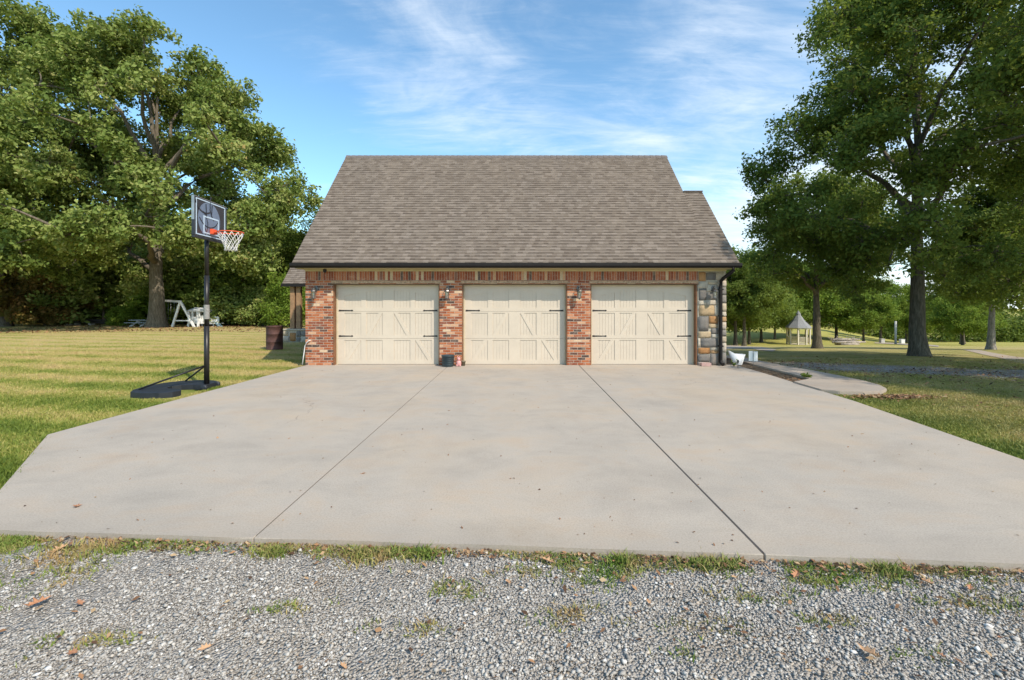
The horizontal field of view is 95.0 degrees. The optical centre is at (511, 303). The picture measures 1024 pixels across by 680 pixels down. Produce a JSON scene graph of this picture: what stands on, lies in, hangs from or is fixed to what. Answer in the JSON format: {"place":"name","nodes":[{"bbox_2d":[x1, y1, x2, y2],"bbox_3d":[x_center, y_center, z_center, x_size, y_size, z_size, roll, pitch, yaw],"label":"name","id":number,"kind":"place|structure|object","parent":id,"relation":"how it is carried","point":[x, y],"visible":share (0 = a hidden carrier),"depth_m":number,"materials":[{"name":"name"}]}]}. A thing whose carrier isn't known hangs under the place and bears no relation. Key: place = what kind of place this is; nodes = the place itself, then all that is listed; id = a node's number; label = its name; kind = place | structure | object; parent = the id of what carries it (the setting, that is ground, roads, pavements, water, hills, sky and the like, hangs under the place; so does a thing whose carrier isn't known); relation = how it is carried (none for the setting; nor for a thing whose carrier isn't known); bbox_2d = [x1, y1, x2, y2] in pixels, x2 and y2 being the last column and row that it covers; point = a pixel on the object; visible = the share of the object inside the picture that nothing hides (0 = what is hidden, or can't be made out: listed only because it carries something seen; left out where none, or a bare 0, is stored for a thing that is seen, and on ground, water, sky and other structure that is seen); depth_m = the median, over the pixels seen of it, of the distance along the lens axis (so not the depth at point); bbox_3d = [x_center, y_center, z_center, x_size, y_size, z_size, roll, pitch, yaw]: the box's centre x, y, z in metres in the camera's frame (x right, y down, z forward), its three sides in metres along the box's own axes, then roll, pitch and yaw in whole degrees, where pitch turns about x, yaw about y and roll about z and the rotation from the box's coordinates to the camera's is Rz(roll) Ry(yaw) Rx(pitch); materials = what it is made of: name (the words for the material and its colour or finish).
{"place":"outdoors","nodes":[
{"label":"outdoors","id":0,"kind":"place"},
{"bbox_2d":[0,364,1023,570],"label":"driveway","id":1,"kind":"structure","parent":0,"point":[243,477],"depth_m":4.63,"materials":[{"name":"concrete"}]},
{"bbox_2d":[257,367,446,534],"bbox_3d":[-1.746,1.649,8.010,0.006,0.001,9.341,0,0,1],"label":"expansion joint","id":2,"kind":"object","parent":1,"relation":"on","point":[334,466],"visible":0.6,"depth_m":4.59,"materials":[{"name":"grey concrete"}]},
{"bbox_2d":[441,354,454,366],"bbox_3d":[-1.675,1.501,12.270,0.350,0.298,0.350,0,0,0],"label":"plant pot","id":3,"kind":"object","parent":1,"relation":"on","point":[447,360],"visible":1,"depth_m":12.14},
{"bbox_2d":[456,356,460,365],"bbox_3d":[-1.400,1.519,12.319,0.144,0.262,0.143,0,0,0],"label":"garden ornament","id":4,"kind":"object","parent":1,"relation":"on","point":[458,362],"visible":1,"depth_m":12.27,"materials":[{"name":"pink ceramic"}]},
{"bbox_2d":[24,370,991,545],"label":"leaf crumbs","id":5,"kind":"object","parent":1,"relation":"on","point":[528,486],"visible":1,"depth_m":4.26,"materials":[{"name":"brown plant"}]},
{"bbox_2d":[597,384,763,552],"bbox_3d":[1.722,1.649,7.890,0.014,0.001,9.581,0,0,1],"label":"expansion joint","id":6,"kind":"object","parent":1,"relation":"on","point":[691,480],"visible":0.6,"depth_m":4.21,"materials":[{"name":"grey concrete"}]},
{"bbox_2d":[700,363,710,365],"bbox_3d":[5.090,1.607,12.330,0.260,0.085,0.100,0,0,0],"label":"loose block","id":7,"kind":"object","parent":1,"relation":"on","point":[705,364],"depth_m":12.28,"materials":[{"name":"brick"}]},
{"bbox_2d":[0,538,1023,679],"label":"gravel road","id":8,"kind":"structure","parent":0,"point":[752,671],"depth_m":2.49,"materials":[{"name":"grey gravel"}]},
{"bbox_2d":[24,595,51,605],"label":"fallen leaf","id":9,"kind":"object","parent":8,"relation":"on","point":[35,600],"visible":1,"depth_m":2.62,"materials":[{"name":"brown plant"}]},
{"bbox_2d":[67,647,77,654],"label":"fallen leaf","id":10,"kind":"object","parent":8,"relation":"on","point":[73,651],"visible":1,"depth_m":2.25,"materials":[{"name":"brown plant"}]},
{"bbox_2d":[197,643,213,650],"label":"fallen leaf","id":11,"kind":"object","parent":8,"relation":"on","point":[203,647],"visible":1,"depth_m":2.28,"materials":[{"name":"beige plant"}]},
{"bbox_2d":[3,536,919,590],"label":"tall verge grass","id":12,"kind":"structure","parent":8,"relation":"on","point":[884,567],"depth_m":3.09,"materials":[{"name":"green plant"}]},
{"bbox_2d":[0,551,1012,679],"bbox_3d":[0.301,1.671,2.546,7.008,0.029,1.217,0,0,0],"label":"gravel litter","id":13,"kind":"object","parent":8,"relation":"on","point":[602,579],"visible":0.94,"depth_m":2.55,"materials":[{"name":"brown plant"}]},
{"bbox_2d":[0,533,1023,668],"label":"verge grass","id":14,"kind":"structure","parent":8,"relation":"on","point":[13,541],"depth_m":2.90,"materials":[{"name":"green plant"}]},
{"bbox_2d":[49,541,69,551],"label":"fallen leaf","id":15,"kind":"object","parent":14,"relation":"on","point":[61,546],"visible":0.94,"depth_m":3.20,"materials":[{"name":"brown plant"}]},
{"bbox_2d":[541,556,554,562],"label":"fallen leaf","id":16,"kind":"object","parent":14,"relation":"on","point":[547,559],"visible":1,"depth_m":3.06,"materials":[{"name":"brown plant"}]},
{"bbox_2d":[33,535,1023,581],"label":"verge litter","id":17,"kind":"object","parent":8,"relation":"on","point":[820,564],"visible":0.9,"depth_m":3.11,"materials":[{"name":"brown plant"}]},
{"bbox_2d":[791,568,801,576],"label":"fallen leaf","id":18,"kind":"object","parent":8,"relation":"on","point":[796,573],"visible":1,"depth_m":2.89,"materials":[{"name":"brown plant"}]},
{"bbox_2d":[852,561,870,567],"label":"fallen leaf","id":19,"kind":"object","parent":8,"relation":"on","point":[862,565],"visible":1,"depth_m":2.99,"materials":[{"name":"brown plant"}]},
{"bbox_2d":[858,643,882,656],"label":"fallen leaf","id":20,"kind":"object","parent":8,"relation":"on","point":[868,649],"visible":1,"depth_m":2.25,"materials":[{"name":"brown plant"}]},
{"bbox_2d":[919,576,935,583],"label":"fallen leaf","id":21,"kind":"object","parent":8,"relation":"on","point":[927,580],"visible":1,"depth_m":2.82,"materials":[{"name":"brown plant"}]},
{"bbox_2d":[0,310,1023,548],"bbox_3d":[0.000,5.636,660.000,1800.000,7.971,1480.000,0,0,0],"label":"lawn","id":22,"kind":"structure","parent":0,"point":[870,348],"depth_m":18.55,"materials":[{"name":"green plant"}]},
{"bbox_2d":[0,267,106,325],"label":"shrub","id":23,"kind":"object","parent":22,"relation":"on","point":[14,289],"visible":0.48,"depth_m":34.41,"materials":[{"name":"green plant"}]},
{"bbox_2d":[0,0,152,326],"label":"oak tree","id":24,"kind":"object","parent":22,"relation":"on","point":[21,24],"visible":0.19,"depth_m":32.77,"materials":[{"name":"green plant"}]},
{"bbox_2d":[23,248,145,323],"bbox_3d":[-33.175,-1.240,37.641,8.237,6.913,8.885,0,0,25],"label":"shrub","id":25,"kind":"object","parent":22,"relation":"on","point":[89,282],"visible":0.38,"depth_m":35.80,"materials":[{"name":"green plant"}]},
{"bbox_2d":[64,319,106,324],"bbox_3d":[-32.739,1.459,36.448,3.722,0.560,0.608,0,0,-2],"label":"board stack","id":26,"kind":"object","parent":22,"relation":"on","point":[92,321],"visible":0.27,"depth_m":36.27,"materials":[{"name":"wood"}]},
{"bbox_2d":[81,258,135,321],"bbox_3d":[-34.083,-1.066,41.303,9.561,6.546,8.863,0,0,-13],"label":"shrub","id":27,"kind":"object","parent":22,"relation":"on","point":[104,291],"visible":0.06,"depth_m":38.38,"materials":[{"name":"green plant"}]},
{"bbox_2d":[78,260,147,321],"bbox_3d":[-30.669,-0.841,40.880,8.649,5.922,8.018,0,0,-21],"label":"shrub","id":28,"kind":"object","parent":22,"relation":"on","point":[105,301],"visible":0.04,"depth_m":37.18,"materials":[{"name":"green plant"}]},
{"bbox_2d":[103,304,145,325],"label":"shrub","id":29,"kind":"object","parent":22,"relation":"on","point":[120,315],"visible":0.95,"depth_m":34.97,"materials":[{"name":"green plant"}]},
{"bbox_2d":[125,320,145,326],"bbox_3d":[-27.318,1.476,34.750,1.514,0.530,1.600,0,0,0],"label":"picnic table","id":30,"kind":"object","parent":22,"relation":"on","point":[138,322],"visible":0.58,"depth_m":34.34,"materials":[{"name":"grey wood"}]},
{"bbox_2d":[125,248,148,261],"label":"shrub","id":31,"kind":"object","parent":22,"relation":"on","point":[145,253],"depth_m":42.85,"materials":[{"name":"green plant"}]},
{"bbox_2d":[123,219,195,253],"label":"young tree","id":32,"kind":"object","parent":22,"relation":"on","point":[135,248],"visible":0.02,"depth_m":46.01,"materials":[{"name":"green plant"}]},
{"bbox_2d":[109,252,210,323],"bbox_3d":[-26.780,-1.164,39.588,8.608,6.697,7.979,0,0,-11],"label":"shrub","id":33,"kind":"object","parent":22,"relation":"on","point":[142,302],"visible":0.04,"depth_m":36.43,"materials":[{"name":"green plant"}]},
{"bbox_2d":[0,4,323,327],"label":"oak tree","id":34,"kind":"object","parent":22,"relation":"on","point":[113,64],"visible":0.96,"depth_m":30.28,"materials":[{"name":"green plant"}]},
{"bbox_2d":[165,300,195,326],"bbox_3d":[-25.018,0.728,34.330,5.591,2.047,0.989,0,0,32],"label":"swing set","id":35,"kind":"object","parent":22,"relation":"on","point":[180,303],"visible":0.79,"depth_m":33.22,"materials":[{"name":"white plastic"}]},
{"bbox_2d":[130,195,243,398],"bbox_3d":[-6.342,-0.207,9.169,1.313,3.810,1.764,0,0,45],"label":"basketball hoop","id":36,"kind":"object","parent":22,"relation":"on","point":[208,220],"visible":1,"depth_m":9.24,"materials":[{"name":"black metal"}]},
{"bbox_2d":[163,245,225,323],"bbox_3d":[-24.838,-1.468,39.644,10.106,7.464,10.902,0,0,-18],"label":"shrub","id":37,"kind":"object","parent":22,"relation":"on","point":[170,311],"visible":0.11,"depth_m":36.16,"materials":[{"name":"green plant"}]},
{"bbox_2d":[174,274,230,323],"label":"shrub","id":38,"kind":"object","parent":22,"relation":"on","point":[186,307],"visible":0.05,"depth_m":35.62,"materials":[{"name":"green plant"}]},
{"bbox_2d":[187,307,223,326],"bbox_3d":[-22.016,1.047,34.062,2.567,1.490,1.418,0,0,10],"label":"playhouse","id":39,"kind":"object","parent":22,"relation":"on","point":[196,316],"visible":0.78,"depth_m":33.71,"materials":[{"name":"white plastic"}]},
{"bbox_2d":[180,266,260,324],"bbox_3d":[-22.338,-0.372,36.502,6.967,4.968,6.458,0,0,2],"label":"shrub","id":40,"kind":"object","parent":22,"relation":"on","point":[222,301],"visible":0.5,"depth_m":34.81,"materials":[{"name":"green plant"}]},
{"bbox_2d":[181,245,303,324],"bbox_3d":[-20.553,-1.375,39.013,10.755,7.364,9.970,0,0,40],"label":"shrub","id":41,"kind":"object","parent":22,"relation":"on","point":[264,280],"visible":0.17,"depth_m":35.97,"materials":[{"name":"green plant"}]},
{"bbox_2d":[234,284,286,325],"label":"shrub","id":42,"kind":"object","parent":22,"relation":"on","point":[248,313],"visible":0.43,"depth_m":34.08,"materials":[{"name":"green plant"}]},
{"bbox_2d":[266,326,282,349],"bbox_3d":[-8.600,1.248,17.000,0.576,0.862,0.576,0,0,0],"label":"burn barrel","id":43,"kind":"object","parent":22,"relation":"on","point":[274,337],"visible":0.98,"depth_m":16.77,"materials":[{"name":"metal"}]},
{"bbox_2d":[254,270,304,326],"bbox_3d":[-15.778,-0.216,33.092,4.254,4.538,3.897,0,0,0],"label":"shrub","id":44,"kind":"object","parent":22,"relation":"on","point":[279,298],"visible":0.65,"depth_m":32.18,"materials":[{"name":"green plant"}]},
{"bbox_2d":[277,205,317,261],"bbox_3d":[-15.646,-3.212,40.125,8.115,10.532,8.226,0,0,31],"label":"oak tree","id":45,"kind":"object","parent":22,"relation":"on","point":[293,242],"visible":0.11,"depth_m":38.09,"materials":[{"name":"green plant"}]},
{"bbox_2d":[281,155,741,365],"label":"brick garage","id":46,"kind":"structure","parent":22,"relation":"on","point":[532,259],"depth_m":12.70,"materials":[{"name":"brick"}]},
{"bbox_2d":[338,286,437,363],"bbox_3d":[-3.348,0.592,12.718,2.775,2.114,0.079,0,0,0],"label":"garage door","id":47,"kind":"structure","parent":46,"relation":"in","point":[377,324],"depth_m":12.69,"materials":[{"name":"beige paint"}]},
{"bbox_2d":[465,286,563,363],"bbox_3d":[0.070,0.592,12.718,2.750,2.114,0.079,0,0,0],"label":"garage door","id":48,"kind":"structure","parent":46,"relation":"in","point":[504,324],"depth_m":12.69,"materials":[{"name":"beige paint"}]},
{"bbox_2d":[592,286,691,363],"bbox_3d":[3.510,0.592,12.718,2.780,2.114,0.079,0,0,0],"label":"garage door","id":49,"kind":"structure","parent":46,"relation":"in","point":[631,324],"depth_m":12.69,"materials":[{"name":"beige paint"}]},
{"bbox_2d":[0,324,1023,407],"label":"leaf litter","id":50,"kind":"object","parent":22,"relation":"on","point":[900,396],"visible":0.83,"depth_m":12.89,"materials":[{"name":"plant"}]},
{"bbox_2d":[291,222,1023,341],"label":"wood","id":51,"kind":"object","parent":22,"relation":"on","point":[1014,331],"visible":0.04,"depth_m":109.94,"materials":[{"name":"green plant"}]},
{"bbox_2d":[726,256,784,345],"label":"oak tree","id":52,"kind":"object","parent":22,"relation":"on","point":[731,286],"visible":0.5,"depth_m":42.56,"materials":[{"name":"green plant"}]},
{"bbox_2d":[726,245,798,344],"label":"young tree","id":53,"kind":"object","parent":22,"relation":"on","point":[729,319],"visible":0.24,"depth_m":43.63,"materials":[{"name":"green plant"}]},
{"bbox_2d":[726,288,798,344],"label":"young tree","id":54,"kind":"object","parent":22,"relation":"on","point":[788,310],"visible":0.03,"depth_m":48.86,"materials":[{"name":"green plant"}]},
{"bbox_2d":[726,359,803,381],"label":"flower bed soil","id":55,"kind":"structure","parent":22,"relation":"on","point":[755,368],"depth_m":11.44,"materials":[{"name":"brown soil"}]},
{"bbox_2d":[728,350,744,364],"bbox_3d":[6.001,1.455,12.550,0.459,0.390,0.306,0,0,0],"label":"white planter","id":56,"kind":"object","parent":55,"relation":"on","point":[734,357],"visible":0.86,"depth_m":12.45,"materials":[{"name":"plastic"}]},
{"bbox_2d":[749,351,757,360],"bbox_3d":[6.111,1.455,11.898,0.227,0.510,0.019,0,0,0],"label":"yard sign","id":57,"kind":"object","parent":55,"relation":"on","point":[751,355],"visible":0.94,"depth_m":11.89,"materials":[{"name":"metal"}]},
{"bbox_2d":[800,372,809,377],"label":"garden plant","id":58,"kind":"object","parent":55,"relation":"in","point":[804,374],"visible":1,"depth_m":10.33,"materials":[{"name":"green plant"}]},
{"bbox_2d":[738,282,811,341],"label":"young tree","id":59,"kind":"object","parent":22,"relation":"on","point":[781,323],"visible":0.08,"depth_m":53.44,"materials":[{"name":"green plant"}]},
{"bbox_2d":[763,292,812,338],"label":"young tree","id":60,"kind":"object","parent":22,"relation":"on","point":[801,306],"depth_m":58.00,"materials":[{"name":"green plant"}]},
{"bbox_2d":[785,311,811,344],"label":"gazebo","id":61,"kind":"object","parent":22,"relation":"on","point":[798,322],"visible":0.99,"depth_m":51.50,"materials":[{"name":"grey wood"}]},
{"bbox_2d":[784,263,853,327],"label":"young tree","id":62,"kind":"object","parent":22,"relation":"on","point":[830,304],"visible":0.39,"depth_m":58.98,"materials":[{"name":"green plant"}]},
{"bbox_2d":[737,167,904,348],"bbox_3d":[18.044,-2.707,27.490,8.820,11.448,8.942,0,0,0],"label":"oak tree","id":63,"kind":"object","parent":22,"relation":"on","point":[795,280],"visible":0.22,"depth_m":27.38,"materials":[{"name":"green plant"}]},
{"bbox_2d":[830,335,865,344],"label":"log pile","id":64,"kind":"object","parent":22,"relation":"on","point":[843,341],"visible":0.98,"depth_m":48.95,"materials":[{"name":"beige wood"}]},
{"bbox_2d":[812,287,891,338],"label":"young tree","id":65,"kind":"object","parent":22,"relation":"on","point":[836,328],"visible":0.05,"depth_m":60.86,"materials":[{"name":"green plant"}]},
{"bbox_2d":[824,286,905,340],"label":"young tree","id":66,"kind":"object","parent":22,"relation":"on","point":[878,316],"visible":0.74,"depth_m":58.42,"materials":[{"name":"green plant"}]},
{"bbox_2d":[732,0,1023,356],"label":"oak tree","id":67,"kind":"object","parent":22,"relation":"on","point":[858,119],"visible":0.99,"depth_m":15.53,"materials":[{"name":"green plant"}]},
{"bbox_2d":[870,278,909,338],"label":"young tree","id":68,"kind":"object","parent":22,"relation":"on","point":[883,325],"visible":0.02,"depth_m":82.42,"materials":[{"name":"green plant"}]},
{"bbox_2d":[894,321,896,343],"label":"utility pole","id":69,"kind":"object","parent":22,"relation":"on","point":[895,332],"visible":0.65,"depth_m":52.02,"materials":[{"name":"silver metal"}]},
{"bbox_2d":[878,282,939,342],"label":"young tree","id":70,"kind":"object","parent":22,"relation":"on","point":[903,299],"visible":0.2,"depth_m":70.93,"materials":[{"name":"green plant"}]},
{"bbox_2d":[925,282,997,343],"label":"oak tree","id":71,"kind":"object","parent":22,"relation":"on","point":[927,300],"visible":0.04,"depth_m":63.52,"materials":[{"name":"green plant"}]},
{"bbox_2d":[926,292,1010,344],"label":"young tree","id":72,"kind":"object","parent":22,"relation":"on","point":[961,319],"visible":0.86,"depth_m":46.99,"materials":[{"name":"green plant"}]},
{"bbox_2d":[923,192,1022,349],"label":"oak tree","id":73,"kind":"object","parent":22,"relation":"on","point":[991,341],"visible":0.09,"depth_m":26.33,"materials":[{"name":"green plant"}]},
{"bbox_2d":[924,170,1023,295],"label":"oak tree","id":74,"kind":"object","parent":22,"relation":"on","point":[975,218],"visible":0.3,"depth_m":24.69,"materials":[{"name":"green plant"}]},
{"bbox_2d":[944,0,1023,119],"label":"oak tree","id":75,"kind":"object","parent":22,"relation":"on","point":[1009,71],"visible":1,"depth_m":11.09,"materials":[{"name":"green plant"}]},
{"bbox_2d":[0,0,1023,308],"label":"sky","id":76,"kind":"structure","parent":0,"point":[696,84],"materials":[{"name":"blue"}]},
{"bbox_2d":[726,345,775,350],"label":"side path","id":77,"kind":"structure","parent":0,"point":[746,347],"depth_m":31.26,"materials":[{"name":"concrete"}]},
{"bbox_2d":[726,355,886,395],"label":"path","id":78,"kind":"structure","parent":0,"point":[830,383],"depth_m":9.74,"materials":[{"name":"concrete"}]},
{"bbox_2d":[875,342,938,346],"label":"road","id":79,"kind":"structure","parent":0,"point":[904,344],"depth_m":56.30,"materials":[{"name":"concrete"}]},
{"bbox_2d":[964,349,1023,362],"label":"driveway","id":80,"kind":"structure","parent":0,"point":[993,354],"depth_m":17.74,"materials":[{"name":"concrete"}]}
]}

